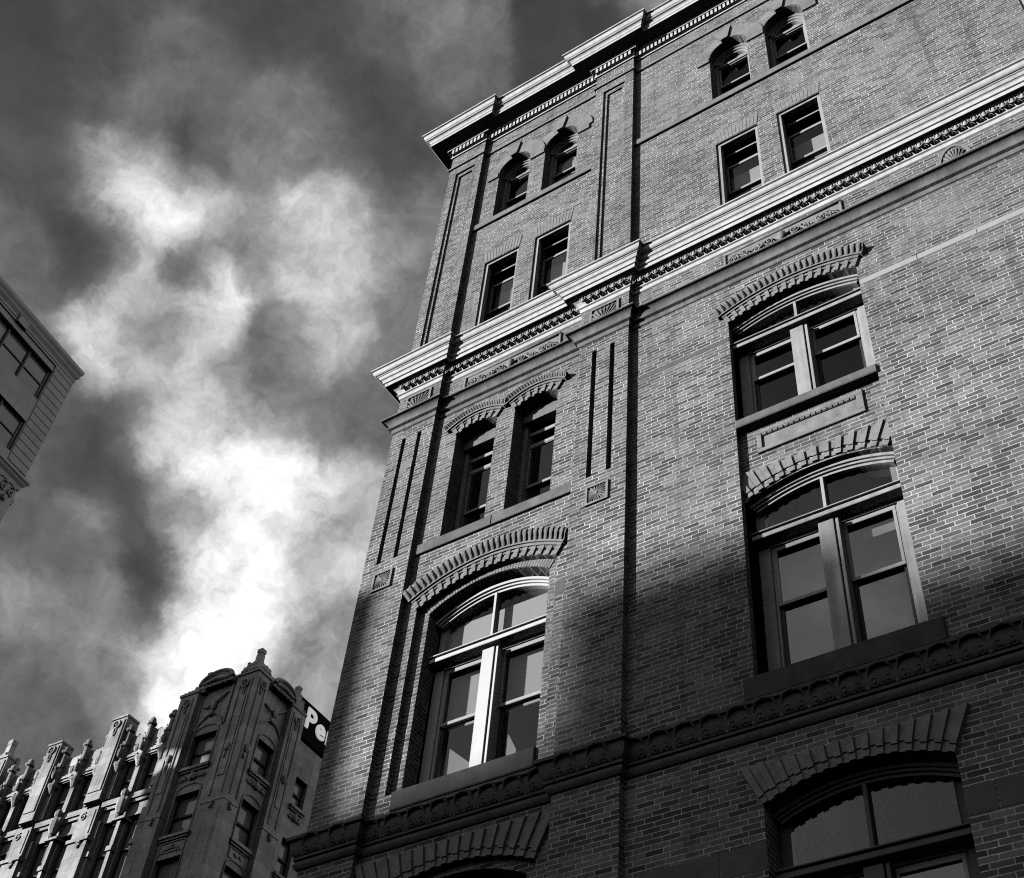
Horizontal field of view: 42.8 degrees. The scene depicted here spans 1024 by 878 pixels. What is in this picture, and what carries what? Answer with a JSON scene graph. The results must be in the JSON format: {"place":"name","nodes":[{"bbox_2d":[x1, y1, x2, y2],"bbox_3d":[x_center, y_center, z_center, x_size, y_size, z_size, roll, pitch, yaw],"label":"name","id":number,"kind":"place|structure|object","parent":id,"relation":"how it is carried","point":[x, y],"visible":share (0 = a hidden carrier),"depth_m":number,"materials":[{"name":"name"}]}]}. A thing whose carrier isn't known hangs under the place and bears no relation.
{"place":"outdoors","nodes":[
{"label":"outdoors","id":0,"kind":"place"},
{"bbox_2d":[0,276,84,522],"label":"grey corner block","id":1,"kind":"structure","parent":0,"point":[41,372],"depth_m":53.60,"materials":[{"name":"stone"}]},
{"bbox_2d":[0,397,23,448],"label":"window","id":2,"kind":"structure","parent":1,"relation":"in","point":[11,423],"depth_m":52.11,"materials":[{"name":"glass"}]},
{"bbox_2d":[0,316,49,398],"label":"window","id":3,"kind":"structure","parent":1,"relation":"in","point":[14,353],"depth_m":53.87,"materials":[{"name":"glass"}]},
{"bbox_2d":[0,648,321,877],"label":"limestone tower block","id":4,"kind":"structure","parent":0,"point":[217,776],"depth_m":73.97,"materials":[{"name":"stone"}]},
{"bbox_2d":[0,804,10,828],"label":"window","id":5,"kind":"structure","parent":4,"relation":"in","point":[9,805],"depth_m":80.16,"materials":[{"name":"glass"}]},
{"bbox_2d":[14,798,28,829],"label":"window","id":6,"kind":"structure","parent":4,"relation":"in","point":[17,826],"depth_m":79.11,"materials":[{"name":"glass"}]},
{"bbox_2d":[28,844,48,877],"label":"window","id":7,"kind":"structure","parent":4,"relation":"in","point":[42,850],"depth_m":75.17,"materials":[{"name":"glass"}]},
{"bbox_2d":[50,784,69,818],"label":"window","id":8,"kind":"structure","parent":4,"relation":"in","point":[60,802],"depth_m":78.19,"materials":[{"name":"glass"}]},
{"bbox_2d":[49,837,71,877],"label":"window","id":9,"kind":"structure","parent":4,"relation":"in","point":[62,850],"depth_m":74.15,"materials":[{"name":"glass"}]},
{"bbox_2d":[74,777,92,810],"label":"window","id":10,"kind":"structure","parent":4,"relation":"in","point":[79,805],"depth_m":77.18,"materials":[{"name":"glass"}]},
{"bbox_2d":[90,824,115,877],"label":"window","id":11,"kind":"structure","parent":4,"relation":"in","point":[109,831],"depth_m":72.50,"materials":[{"name":"glass"}]},
{"bbox_2d":[111,816,139,877],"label":"window","id":12,"kind":"structure","parent":4,"relation":"in","point":[120,862],"depth_m":71.49,"materials":[{"name":"glass"}]},
{"bbox_2d":[117,763,135,797],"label":"window","id":13,"kind":"structure","parent":4,"relation":"in","point":[128,775],"depth_m":76.06,"materials":[{"name":"glass"}]},
{"bbox_2d":[141,755,157,789],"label":"window","id":14,"kind":"structure","parent":4,"relation":"in","point":[148,776],"depth_m":75.21,"materials":[{"name":"glass"}]},
{"bbox_2d":[155,858,180,877],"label":"window","id":15,"kind":"structure","parent":4,"relation":"in","point":[166,869],"depth_m":68.73,"materials":[{"name":"glass"}]},
{"bbox_2d":[168,793,199,833],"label":"window","id":16,"kind":"structure","parent":4,"relation":"in","point":[182,816],"depth_m":71.15,"materials":[{"name":"glass"}]},
{"bbox_2d":[188,734,216,766],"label":"window","id":17,"kind":"structure","parent":4,"relation":"in","point":[203,746],"depth_m":74.21,"materials":[{"name":"glass"}]},
{"bbox_2d":[222,868,237,877],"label":"window","id":18,"kind":"structure","parent":4,"relation":"in","point":[227,874],"depth_m":68.26,"materials":[{"name":"glass"}]},
{"bbox_2d":[233,802,255,846],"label":"window","id":19,"kind":"structure","parent":4,"relation":"in","point":[243,828],"depth_m":70.65,"materials":[{"name":"glass"}]},
{"bbox_2d":[251,742,270,778],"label":"window","id":20,"kind":"structure","parent":4,"relation":"in","point":[261,757],"depth_m":73.70,"materials":[{"name":"glass"}]},
{"bbox_2d":[275,840,289,875],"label":"window","id":21,"kind":"structure","parent":4,"relation":"in","point":[282,860],"depth_m":72.61,"materials":[{"name":"glass"}]},
{"bbox_2d":[291,779,303,808],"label":"window","id":22,"kind":"structure","parent":4,"relation":"in","point":[298,790],"depth_m":75.67,"materials":[{"name":"glass"}]},
{"bbox_2d":[300,695,329,758],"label":"rooftop sign","id":23,"kind":"object","parent":4,"relation":"on","point":[315,730],"visible":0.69,"depth_m":78.74,"materials":[{"name":"metal"}]},
{"bbox_2d":[0,0,666,775],"label":"sky","id":24,"kind":"structure","parent":0,"point":[226,214],"materials":[{"name":"grey"}]},
{"bbox_2d":[286,0,1023,877],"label":"brick building","id":25,"kind":"structure","parent":0,"point":[696,546],"depth_m":16.71,"materials":[{"name":"brick"},{"name":"carved stone"},{"name":"glass"}]},
{"bbox_2d":[389,576,548,811],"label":"window","id":26,"kind":"structure","parent":25,"relation":"in","point":[482,727],"depth_m":16.80,"materials":[{"name":"grey glass"}]},
{"bbox_2d":[454,428,495,529],"bbox_3d":[-0.050,1.196,19.937,0.770,2.290,1.700,-24,-55,25],"label":"window","id":27,"kind":"structure","parent":25,"relation":"in","point":[478,450],"depth_m":20.14,"materials":[{"name":"black glass"}]},
{"bbox_2d":[476,248,518,325],"bbox_3d":[0.246,-1.800,23.146,0.757,2.690,1.870,-24,-55,25],"label":"window","id":28,"kind":"structure","parent":25,"relation":"in","point":[498,288],"depth_m":23.40,"materials":[{"name":"black glass"}]},
{"bbox_2d":[501,159,530,211],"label":"window","id":29,"kind":"structure","parent":25,"relation":"in","point":[516,180],"depth_m":26.22,"materials":[{"name":"black glass"}]},
{"bbox_2d":[517,401,556,503],"bbox_3d":[0.864,0.793,19.476,0.770,2.290,1.700,-24,-55,25],"label":"window","id":30,"kind":"structure","parent":25,"relation":"in","point":[538,442],"depth_m":19.71,"materials":[{"name":"black glass"}]},
{"bbox_2d":[529,222,570,299],"bbox_3d":[1.156,-2.201,22.688,0.757,2.690,1.870,-24,-55,25],"label":"window","id":31,"kind":"structure","parent":25,"relation":"in","point":[550,264],"depth_m":22.97,"materials":[{"name":"black glass"}]},
{"bbox_2d":[548,133,577,186],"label":"window","id":32,"kind":"structure","parent":25,"relation":"in","point":[563,156],"depth_m":25.66,"materials":[{"name":"black glass"}]},
{"bbox_2d":[714,43,750,96],"bbox_3d":[4.484,-6.061,24.072,0.755,2.035,1.740,-24,-55,25],"label":"window","id":33,"kind":"structure","parent":25,"relation":"in","point":[732,67],"depth_m":24.27,"materials":[{"name":"black glass"}]},
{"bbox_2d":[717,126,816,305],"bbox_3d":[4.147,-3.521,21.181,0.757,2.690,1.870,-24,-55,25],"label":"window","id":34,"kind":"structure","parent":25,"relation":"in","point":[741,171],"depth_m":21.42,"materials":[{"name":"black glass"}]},
{"bbox_2d":[768,13,809,66],"bbox_3d":[5.394,-6.463,23.614,0.755,2.035,1.740,-24,-55,25],"label":"window","id":35,"kind":"structure","parent":25,"relation":"in","point":[788,37],"depth_m":23.80,"materials":[{"name":"black glass"}]},
{"bbox_2d":[732,274,878,434],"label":"window","id":36,"kind":"structure","parent":25,"relation":"in","point":[812,346],"depth_m":17.50,"materials":[{"name":"black glass"}]},
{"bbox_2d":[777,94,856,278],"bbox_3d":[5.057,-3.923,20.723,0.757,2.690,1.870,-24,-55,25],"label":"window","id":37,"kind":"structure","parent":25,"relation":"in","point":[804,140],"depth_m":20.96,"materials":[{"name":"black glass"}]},
{"bbox_2d":[743,451,948,701],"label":"window","id":38,"kind":"structure","parent":25,"relation":"in","point":[841,586],"depth_m":15.01,"materials":[{"name":"grey glass"}]},
{"bbox_2d":[772,762,980,877],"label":"window","id":39,"kind":"structure","parent":25,"relation":"in","point":[911,819],"depth_m":12.41,"materials":[{"name":"glass"}]},
{"bbox_2d":[1019,0,1023,9],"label":"window","id":40,"kind":"structure","parent":25,"relation":"in","point":[1021,1],"depth_m":19.45,"materials":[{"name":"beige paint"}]}
]}

